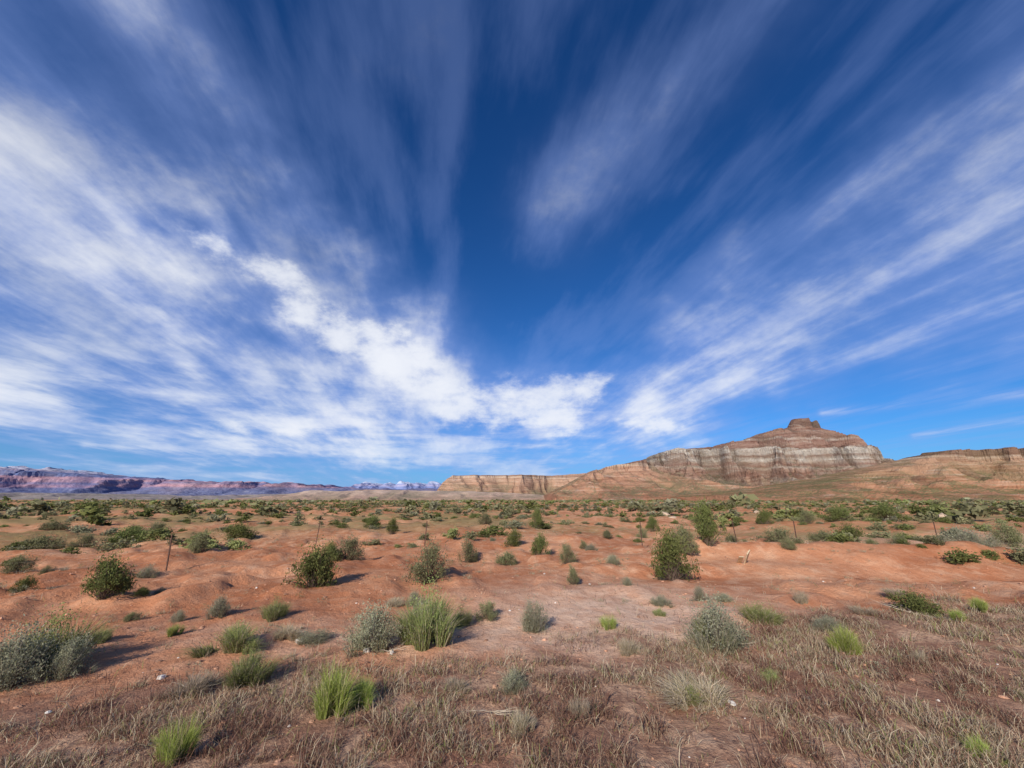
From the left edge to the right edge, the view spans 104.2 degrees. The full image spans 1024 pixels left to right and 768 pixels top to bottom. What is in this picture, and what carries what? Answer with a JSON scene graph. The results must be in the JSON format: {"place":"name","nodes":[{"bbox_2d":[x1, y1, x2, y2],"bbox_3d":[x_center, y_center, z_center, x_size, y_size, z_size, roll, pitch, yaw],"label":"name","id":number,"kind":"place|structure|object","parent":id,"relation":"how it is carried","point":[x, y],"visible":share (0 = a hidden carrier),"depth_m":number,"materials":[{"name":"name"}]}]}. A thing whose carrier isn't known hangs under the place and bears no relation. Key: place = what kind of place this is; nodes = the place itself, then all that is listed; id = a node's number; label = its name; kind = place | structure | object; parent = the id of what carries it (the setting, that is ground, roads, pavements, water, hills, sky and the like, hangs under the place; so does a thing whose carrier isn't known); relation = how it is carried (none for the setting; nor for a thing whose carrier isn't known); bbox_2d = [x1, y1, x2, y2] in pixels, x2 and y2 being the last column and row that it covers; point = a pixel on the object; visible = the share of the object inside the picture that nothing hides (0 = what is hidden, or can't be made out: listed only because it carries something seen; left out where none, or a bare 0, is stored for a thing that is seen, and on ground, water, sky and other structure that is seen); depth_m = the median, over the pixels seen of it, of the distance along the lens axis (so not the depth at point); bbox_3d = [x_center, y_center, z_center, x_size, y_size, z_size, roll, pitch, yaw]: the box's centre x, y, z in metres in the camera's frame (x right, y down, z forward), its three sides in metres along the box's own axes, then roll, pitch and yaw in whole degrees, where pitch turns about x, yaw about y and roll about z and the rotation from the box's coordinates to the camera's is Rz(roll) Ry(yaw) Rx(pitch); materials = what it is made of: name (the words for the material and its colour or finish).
{"place":"outdoors","nodes":[
{"label":"outdoors","id":0,"kind":"place"},
{"bbox_2d":[0,492,285,499],"bbox_3d":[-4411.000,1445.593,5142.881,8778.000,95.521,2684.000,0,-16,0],"label":"distant foothills","id":1,"kind":"structure","parent":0,"point":[45,496],"depth_m":4528.23,"materials":[{"name":"beige stone"}]},
{"bbox_2d":[0,466,437,495],"bbox_3d":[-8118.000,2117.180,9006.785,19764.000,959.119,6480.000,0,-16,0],"label":"distant mountains","id":2,"kind":"structure","parent":0,"point":[22,479],"depth_m":8282.44,"materials":[{"name":"purple stone"}]},
{"bbox_2d":[214,489,544,499],"bbox_3d":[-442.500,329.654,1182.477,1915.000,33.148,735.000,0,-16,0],"label":"badland mounds","id":3,"kind":"object","parent":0,"point":[384,495],"visible":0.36,"depth_m":1054.04,"materials":[{"name":"beige stone"}]},
{"bbox_2d":[345,481,441,488],"bbox_3d":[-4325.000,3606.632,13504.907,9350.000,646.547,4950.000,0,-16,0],"label":"snowy peaks","id":4,"kind":"object","parent":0,"point":[409,485],"visible":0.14,"depth_m":13008.36,"materials":[{"name":"white snow"}]},
{"bbox_2d":[437,473,585,494],"bbox_3d":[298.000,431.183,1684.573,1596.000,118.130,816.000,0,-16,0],"label":"flat topped mesa","id":5,"kind":"structure","parent":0,"point":[534,484],"depth_m":1574.08,"materials":[{"name":"brown stone"}]},
{"bbox_2d":[0,500,1023,767],"bbox_3d":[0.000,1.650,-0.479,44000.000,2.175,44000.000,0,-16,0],"label":"desert ground","id":6,"kind":"structure","parent":0,"point":[756,578],"depth_m":6.48,"materials":[{"name":"red soil"}]},
{"bbox_2d":[0,551,46,573],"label":"desert shrub","id":7,"kind":"object","parent":6,"relation":"on","point":[11,566],"visible":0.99,"depth_m":10.25,"materials":[{"name":"green plant"}]},
{"bbox_2d":[7,571,39,592],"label":"creosote bush","id":8,"kind":"object","parent":6,"relation":"on","point":[28,581],"visible":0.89,"depth_m":8.45,"materials":[{"name":"green plant"}]},
{"bbox_2d":[17,531,68,549],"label":"desert shrub","id":9,"kind":"object","parent":6,"relation":"on","point":[45,543],"visible":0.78,"depth_m":15.99,"materials":[{"name":"green plant"}]},
{"bbox_2d":[0,613,97,691],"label":"sagebrush","id":10,"kind":"object","parent":6,"relation":"on","point":[12,672],"visible":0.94,"depth_m":4.08,"materials":[{"name":"grey plant"}]},
{"bbox_2d":[34,518,70,530],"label":"desert shrub","id":11,"kind":"object","parent":6,"relation":"on","point":[54,525],"visible":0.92,"depth_m":24.64,"materials":[{"name":"green plant"}]},
{"bbox_2d":[0,600,136,673],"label":"rabbitbrush","id":12,"kind":"object","parent":6,"relation":"on","point":[67,636],"visible":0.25,"depth_m":4.55,"materials":[{"name":"green plant"}]},
{"bbox_2d":[38,629,101,683],"bbox_3d":[-4.761,2.901,4.295,0.537,0.480,0.580,-4,-17,13],"label":"sagebrush","id":13,"kind":"object","parent":6,"relation":"on","point":[65,668],"visible":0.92,"depth_m":4.26,"materials":[{"name":"green plant"}]},
{"bbox_2d":[66,530,98,547],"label":"desert shrub","id":14,"kind":"object","parent":6,"relation":"on","point":[85,540],"visible":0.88,"depth_m":15.79,"materials":[{"name":"green plant"}]},
{"bbox_2d":[92,620,118,643],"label":"rabbitbrush","id":15,"kind":"object","parent":6,"relation":"on","point":[109,634],"visible":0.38,"depth_m":5.23,"materials":[{"name":"green plant"}]},
{"bbox_2d":[80,545,141,600],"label":"creosote bush","id":16,"kind":"object","parent":6,"relation":"on","point":[110,577],"visible":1,"depth_m":7.25,"materials":[{"name":"green plant"}]},
{"bbox_2d":[99,523,150,545],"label":"creosote bush","id":17,"kind":"object","parent":6,"relation":"on","point":[134,532],"visible":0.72,"depth_m":16.87,"materials":[{"name":"green plant"}]},
{"bbox_2d":[134,564,162,577],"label":"sagebrush","id":18,"kind":"object","parent":6,"relation":"on","point":[147,572],"visible":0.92,"depth_m":10.03,"materials":[{"name":"green plant"}]},
{"bbox_2d":[143,710,208,767],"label":"green grass clump","id":19,"kind":"object","parent":6,"relation":"on","point":[170,747],"visible":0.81,"depth_m":2.87,"materials":[{"name":"green plant"}]},
{"bbox_2d":[164,622,191,636],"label":"green grass clump","id":20,"kind":"object","parent":6,"relation":"on","point":[171,631],"visible":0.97,"depth_m":5.53,"materials":[{"name":"green plant"}]},
{"bbox_2d":[168,609,187,623],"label":"sagebrush","id":21,"kind":"object","parent":6,"relation":"on","point":[179,618],"visible":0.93,"depth_m":6.16,"materials":[{"name":"green plant"}]},
{"bbox_2d":[143,668,227,700],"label":"dry grass clump","id":22,"kind":"object","parent":6,"relation":"on","point":[197,683],"visible":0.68,"depth_m":3.81,"materials":[{"name":"beige plant"}]},
{"bbox_2d":[187,526,212,553],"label":"desert shrub","id":23,"kind":"object","parent":6,"relation":"on","point":[200,540],"visible":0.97,"depth_m":13.71,"materials":[{"name":"green plant"}]},
{"bbox_2d":[202,593,234,619],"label":"sagebrush","id":24,"kind":"object","parent":6,"relation":"on","point":[219,610],"visible":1,"depth_m":6.31,"materials":[{"name":"green plant"}]},
{"bbox_2d":[170,612,270,658],"bbox_3d":[-3.471,3.138,4.991,1.118,0.443,1.258,-5,-17,18],"label":"rabbitbrush","id":25,"kind":"object","parent":6,"relation":"on","point":[238,637],"visible":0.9,"depth_m":4.93,"materials":[{"name":"green plant"}]},
{"bbox_2d":[218,519,260,539],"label":"creosote bush","id":26,"kind":"object","parent":6,"relation":"on","point":[243,532],"visible":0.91,"depth_m":19.02,"materials":[{"name":"green plant"}]},
{"bbox_2d":[212,636,289,690],"bbox_3d":[-2.743,2.835,4.093,0.786,0.457,0.925,-3,-16,9],"label":"rabbitbrush","id":27,"kind":"object","parent":6,"relation":"on","point":[249,670],"visible":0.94,"depth_m":4.05,"materials":[{"name":"green plant"}]},
{"bbox_2d":[257,593,294,621],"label":"rabbitbrush","id":28,"kind":"object","parent":6,"relation":"on","point":[274,612],"visible":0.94,"depth_m":6.20,"materials":[{"name":"green plant"}]},
{"bbox_2d":[268,620,302,640],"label":"dry grass clump","id":29,"kind":"object","parent":6,"relation":"on","point":[288,632],"visible":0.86,"depth_m":5.42,"materials":[{"name":"beige plant"}]},
{"bbox_2d":[285,627,335,648],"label":"sagebrush","id":30,"kind":"object","parent":6,"relation":"on","point":[318,637],"visible":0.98,"depth_m":5.26,"materials":[{"name":"green plant"}]},
{"bbox_2d":[280,535,342,587],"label":"creosote bush","id":31,"kind":"object","parent":6,"relation":"on","point":[316,563],"visible":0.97,"depth_m":8.53,"materials":[{"name":"green plant"}]},
{"bbox_2d":[321,536,343,562],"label":"creosote bush","id":32,"kind":"object","parent":6,"relation":"on","point":[332,547],"visible":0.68,"depth_m":11.93,"materials":[{"name":"green plant"}]},
{"bbox_2d":[306,654,363,719],"bbox_3d":[-1.598,2.680,3.583,0.555,0.509,0.813,13,-20,-37],"label":"green grass clump","id":33,"kind":"object","parent":6,"relation":"on","point":[335,696],"visible":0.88,"depth_m":3.47,"materials":[{"name":"green plant"}]},
{"bbox_2d":[329,532,366,561],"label":"desert shrub","id":34,"kind":"object","parent":6,"relation":"on","point":[353,550],"visible":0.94,"depth_m":12.23,"materials":[{"name":"green plant"}]},
{"bbox_2d":[348,674,381,710],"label":"green grass clump","id":35,"kind":"object","parent":6,"relation":"on","point":[365,690],"visible":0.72,"depth_m":3.62,"materials":[{"name":"green plant"}]},
{"bbox_2d":[363,515,382,528],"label":"creosote bush","id":36,"kind":"object","parent":6,"relation":"on","point":[374,520],"visible":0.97,"depth_m":24.60,"materials":[{"name":"green plant"}]},
{"bbox_2d":[334,595,413,658],"bbox_3d":[-1.808,3.030,5.039,1.061,0.653,1.062,9,-18,-27],"label":"sagebrush","id":37,"kind":"object","parent":6,"relation":"on","point":[373,634],"visible":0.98,"depth_m":4.97,"materials":[{"name":"grey plant"}]},
{"bbox_2d":[385,514,399,534],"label":"creosote bush","id":38,"kind":"object","parent":6,"relation":"on","point":[392,527],"visible":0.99,"depth_m":21.75,"materials":[{"name":"green plant"}]},
{"bbox_2d":[384,597,406,607],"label":"dry grass clump","id":39,"kind":"object","parent":6,"relation":"on","point":[394,601],"visible":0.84,"depth_m":7.04,"materials":[{"name":"beige plant"}]},
{"bbox_2d":[398,534,452,586],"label":"desert shrub","id":40,"kind":"object","parent":6,"relation":"on","point":[422,570],"visible":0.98,"depth_m":8.85,"materials":[{"name":"green plant"}]},
{"bbox_2d":[383,559,468,651],"bbox_3d":[-1.213,2.940,5.386,1.443,1.025,1.478,5,-17,-16],"label":"green grass clump","id":41,"kind":"object","parent":6,"relation":"on","point":[423,629],"visible":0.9,"depth_m":5.13,"materials":[{"name":"green plant"}]},
{"bbox_2d":[431,674,473,693],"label":"dry grass clump","id":42,"kind":"object","parent":6,"relation":"on","point":[463,688],"visible":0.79,"depth_m":3.91,"materials":[{"name":"beige plant"}]},
{"bbox_2d":[451,603,476,627],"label":"rabbitbrush","id":43,"kind":"object","parent":6,"relation":"on","point":[467,618],"visible":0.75,"depth_m":5.93,"materials":[{"name":"green plant"}]},
{"bbox_2d":[455,536,479,562],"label":"desert shrub","id":44,"kind":"object","parent":6,"relation":"on","point":[468,550],"visible":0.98,"depth_m":12.61,"materials":[{"name":"green plant"}]},
{"bbox_2d":[473,598,499,622],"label":"desert shrub","id":45,"kind":"object","parent":6,"relation":"on","point":[489,614],"visible":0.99,"depth_m":6.24,"materials":[{"name":"green plant"}]},
{"bbox_2d":[494,548,517,565],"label":"desert shrub","id":46,"kind":"object","parent":6,"relation":"on","point":[508,558],"visible":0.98,"depth_m":11.90,"materials":[{"name":"green plant"}]},
{"bbox_2d":[2,520,1009,572],"bbox_3d":[2.041,6.216,16.106,56.820,1.484,6.237,5,-17,-17],"label":"wire fence","id":47,"kind":"object","parent":6,"relation":"on","point":[425,539],"visible":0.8,"depth_m":15.37,"materials":[{"name":"metal"}]},
{"bbox_2d":[491,665,529,695],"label":"sagebrush","id":48,"kind":"object","parent":6,"relation":"on","point":[514,678],"visible":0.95,"depth_m":3.91,"materials":[{"name":"green plant"}]},
{"bbox_2d":[0,510,1021,767],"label":"scattered stones","id":49,"kind":"object","parent":6,"relation":"on","point":[494,686],"visible":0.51,"depth_m":4.40,"materials":[{"name":"beige stone"}]},
{"bbox_2d":[0,497,1023,526],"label":"scrub brush","id":50,"kind":"object","parent":6,"relation":"on","point":[94,512],"visible":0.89,"depth_m":49.20,"materials":[{"name":"green plant"}]},
{"bbox_2d":[0,511,1023,565],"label":"scrub brush","id":51,"kind":"object","parent":6,"relation":"on","point":[161,535],"visible":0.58,"depth_m":19.28,"materials":[{"name":"green plant"}]},
{"bbox_2d":[0,492,1023,505],"bbox_3d":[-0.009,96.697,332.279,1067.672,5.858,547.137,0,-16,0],"label":"scrub brush","id":52,"kind":"object","parent":6,"relation":"on","point":[734,498],"visible":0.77,"depth_m":173.51,"materials":[{"name":"green plant"}]},
{"bbox_2d":[0,527,1023,744],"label":"weeds","id":53,"kind":"object","parent":6,"relation":"on","point":[322,655],"visible":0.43,"depth_m":6.29,"materials":[{"name":"green plant"}]},
{"bbox_2d":[502,526,521,546],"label":"creosote bush","id":54,"kind":"object","parent":6,"relation":"on","point":[513,541],"visible":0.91,"depth_m":15.78,"materials":[{"name":"green plant"}]},
{"bbox_2d":[508,705,539,741],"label":"dry grass clump","id":55,"kind":"object","parent":6,"relation":"on","point":[522,723],"visible":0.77,"depth_m":3.20,"materials":[{"name":"beige plant"}]},
{"bbox_2d":[515,593,555,632],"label":"sagebrush","id":56,"kind":"object","parent":6,"relation":"on","point":[530,621],"visible":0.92,"depth_m":5.74,"materials":[{"name":"green plant"}]},
{"bbox_2d":[530,505,542,528],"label":"creosote bush","id":57,"kind":"object","parent":6,"relation":"on","point":[536,514],"visible":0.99,"depth_m":23.62,"materials":[{"name":"green plant"}]},
{"bbox_2d":[529,527,551,554],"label":"creosote bush","id":58,"kind":"object","parent":6,"relation":"on","point":[538,545],"visible":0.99,"depth_m":13.64,"materials":[{"name":"green plant"}]},
{"bbox_2d":[558,540,579,563],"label":"desert shrub","id":59,"kind":"object","parent":6,"relation":"on","point":[570,555],"visible":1,"depth_m":11.27,"materials":[{"name":"green plant"}]},
{"bbox_2d":[566,564,579,584],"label":"desert shrub","id":60,"kind":"object","parent":6,"relation":"on","point":[572,575],"visible":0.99,"depth_m":8.81,"materials":[{"name":"green plant"}]},
{"bbox_2d":[564,696,593,719],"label":"dry grass clump","id":61,"kind":"object","parent":6,"relation":"on","point":[577,708],"visible":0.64,"depth_m":3.45,"materials":[{"name":"beige plant"}]},
{"bbox_2d":[597,615,617,629],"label":"green grass clump","id":62,"kind":"object","parent":6,"relation":"on","point":[606,623],"visible":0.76,"depth_m":5.81,"materials":[{"name":"green plant"}]},
{"bbox_2d":[616,634,643,656],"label":"dry grass clump","id":63,"kind":"object","parent":6,"relation":"on","point":[625,647],"visible":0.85,"depth_m":4.90,"materials":[{"name":"beige plant"}]},
{"bbox_2d":[645,513,660,531],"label":"creosote bush","id":64,"kind":"object","parent":6,"relation":"on","point":[651,524],"visible":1,"depth_m":24.50,"materials":[{"name":"green plant"}]},
{"bbox_2d":[648,593,676,607],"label":"sagebrush","id":65,"kind":"object","parent":6,"relation":"on","point":[659,601],"visible":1,"depth_m":7.11,"materials":[{"name":"green plant"}]},
{"bbox_2d":[646,524,702,580],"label":"creosote bush","id":66,"kind":"object","parent":6,"relation":"on","point":[670,555],"visible":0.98,"depth_m":9.84,"materials":[{"name":"green plant"}]},
{"bbox_2d":[665,519,699,554],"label":"desert shrub","id":67,"kind":"object","parent":6,"relation":"on","point":[690,536],"visible":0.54,"depth_m":12.34,"materials":[{"name":"green plant"}]},
{"bbox_2d":[628,665,739,715],"bbox_3d":[1.614,2.905,3.848,1.202,0.231,0.992,-1,-16,3],"label":"dry grass clump","id":68,"kind":"object","parent":6,"relation":"on","point":[674,695],"visible":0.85,"depth_m":3.71,"materials":[{"name":"beige plant"}]},
{"bbox_2d":[666,682,709,707],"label":"rabbitbrush","id":69,"kind":"object","parent":6,"relation":"on","point":[697,701],"visible":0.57,"depth_m":3.68,"materials":[{"name":"green plant"}]},
{"bbox_2d":[691,583,706,600],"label":"sagebrush","id":70,"kind":"object","parent":6,"relation":"on","point":[698,592],"visible":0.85,"depth_m":7.34,"materials":[{"name":"green plant"}]},
{"bbox_2d":[687,495,729,546],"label":"creosote bush","id":71,"kind":"object","parent":6,"relation":"on","point":[705,531],"visible":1,"depth_m":12.96,"materials":[{"name":"green plant"}]},
{"bbox_2d":[688,601,737,647],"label":"rabbitbrush","id":72,"kind":"object","parent":6,"relation":"on","point":[702,633],"visible":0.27,"depth_m":5.14,"materials":[{"name":"green plant"}]},
{"bbox_2d":[672,586,754,659],"bbox_3d":[2.635,3.083,5.282,1.121,0.724,1.499,-7,-17,22],"label":"sagebrush","id":73,"kind":"object","parent":6,"relation":"on","point":[727,632],"visible":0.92,"depth_m":5.08,"materials":[{"name":"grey plant"}]},
{"bbox_2d":[717,597,794,626],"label":"rabbitbrush","id":74,"kind":"object","parent":6,"relation":"on","point":[759,613],"visible":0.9,"depth_m":6.02,"materials":[{"name":"green plant"}]},
{"bbox_2d":[755,505,775,523],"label":"creosote bush","id":75,"kind":"object","parent":6,"relation":"on","point":[765,517],"visible":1,"depth_m":28.20,"materials":[{"name":"green plant"}]},
{"bbox_2d":[757,667,780,683],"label":"rabbitbrush","id":76,"kind":"object","parent":6,"relation":"on","point":[773,676],"visible":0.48,"depth_m":4.10,"materials":[{"name":"green plant"}]},
{"bbox_2d":[762,522,806,543],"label":"desert shrub","id":77,"kind":"object","parent":6,"relation":"on","point":[779,534],"visible":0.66,"depth_m":14.46,"materials":[{"name":"green plant"}]},
{"bbox_2d":[776,538,799,549],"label":"desert shrub","id":78,"kind":"object","parent":6,"relation":"on","point":[789,543],"visible":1,"depth_m":12.52,"materials":[{"name":"green plant"}]},
{"bbox_2d":[792,590,811,604],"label":"dry grass clump","id":79,"kind":"object","parent":6,"relation":"on","point":[801,598],"visible":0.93,"depth_m":7.08,"materials":[{"name":"beige plant"}]},
{"bbox_2d":[796,505,816,523],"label":"desert shrub","id":80,"kind":"object","parent":6,"relation":"on","point":[805,516],"visible":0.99,"depth_m":26.91,"materials":[{"name":"green plant"}]},
{"bbox_2d":[805,527,831,541],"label":"desert shrub","id":81,"kind":"object","parent":6,"relation":"on","point":[816,537],"visible":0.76,"depth_m":17.91,"materials":[{"name":"green plant"}]},
{"bbox_2d":[800,612,851,631],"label":"sagebrush","id":82,"kind":"object","parent":6,"relation":"on","point":[820,622],"visible":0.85,"depth_m":5.72,"materials":[{"name":"green plant"}]},
{"bbox_2d":[819,503,853,521],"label":"creosote bush","id":83,"kind":"object","parent":6,"relation":"on","point":[836,514],"visible":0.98,"depth_m":28.31,"materials":[{"name":"green plant"}]},
{"bbox_2d":[823,623,867,654],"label":"green grass clump","id":84,"kind":"object","parent":6,"relation":"on","point":[845,640],"visible":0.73,"depth_m":4.83,"materials":[{"name":"green plant"}]},
{"bbox_2d":[828,519,869,537],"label":"creosote bush","id":85,"kind":"object","parent":6,"relation":"on","point":[851,530],"visible":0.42,"depth_m":19.56,"materials":[{"name":"green plant"}]},
{"bbox_2d":[843,603,894,617],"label":"dry grass clump","id":86,"kind":"object","parent":6,"relation":"on","point":[862,611],"visible":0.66,"depth_m":6.42,"materials":[{"name":"beige plant"}]},
{"bbox_2d":[864,501,912,521],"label":"creosote bush","id":87,"kind":"object","parent":6,"relation":"on","point":[884,511],"visible":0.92,"depth_m":36.26,"materials":[{"name":"green plant"}]},
{"bbox_2d":[880,587,950,617],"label":"creosote bush","id":88,"kind":"object","parent":6,"relation":"on","point":[913,602],"visible":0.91,"depth_m":6.42,"materials":[{"name":"green plant"}]},
{"bbox_2d":[906,647,930,666],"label":"dry grass clump","id":89,"kind":"object","parent":6,"relation":"on","point":[923,657],"visible":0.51,"depth_m":4.50,"materials":[{"name":"beige plant"}]},
{"bbox_2d":[933,606,969,621],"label":"green grass clump","id":90,"kind":"object","parent":6,"relation":"on","point":[954,615],"visible":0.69,"depth_m":5.89,"materials":[{"name":"green plant"}]},
{"bbox_2d":[923,523,1005,546],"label":"sagebrush","id":91,"kind":"object","parent":6,"relation":"on","point":[965,536],"visible":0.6,"depth_m":14.11,"materials":[{"name":"green plant"}]},
{"bbox_2d":[968,597,990,612],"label":"green grass clump","id":92,"kind":"object","parent":6,"relation":"on","point":[982,606],"visible":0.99,"depth_m":6.21,"materials":[{"name":"green plant"}]},
{"bbox_2d":[952,732,1013,767],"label":"green grass clump","id":93,"kind":"object","parent":6,"relation":"on","point":[978,746],"visible":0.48,"depth_m":2.88,"materials":[{"name":"green plant"}]},
{"bbox_2d":[980,518,1023,543],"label":"desert shrub","id":94,"kind":"object","parent":6,"relation":"on","point":[1010,536],"visible":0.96,"depth_m":15.25,"materials":[{"name":"green plant"}]},
{"bbox_2d":[0,579,1023,767],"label":"dry grass","id":95,"kind":"structure","parent":0,"point":[927,717],"depth_m":3.44,"materials":[{"name":"beige plant"}]},
{"bbox_2d":[0,0,1023,486],"label":"sky","id":96,"kind":"structure","parent":0,"point":[342,243],"materials":[{"name":"blue"}]},
{"bbox_2d":[543,460,759,500],"bbox_3d":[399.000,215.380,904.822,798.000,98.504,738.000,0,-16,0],"label":"mesa spur","id":97,"kind":"structure","parent":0,"point":[640,480],"depth_m":855.03,"materials":[{"name":"brown stone"}]},
{"bbox_2d":[643,418,895,485],"bbox_3d":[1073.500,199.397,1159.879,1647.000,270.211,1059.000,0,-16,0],"label":"sandstone butte","id":98,"kind":"object","parent":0,"point":[800,449],"visible":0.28,"depth_m":1160.23,"materials":[{"name":"brown stone"}]},
{"bbox_2d":[646,447,1023,501],"bbox_3d":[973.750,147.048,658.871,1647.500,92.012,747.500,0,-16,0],"label":"rocky hill","id":99,"kind":"structure","parent":0,"point":[983,474],"depth_m":542.14,"materials":[{"name":"brown stone"}]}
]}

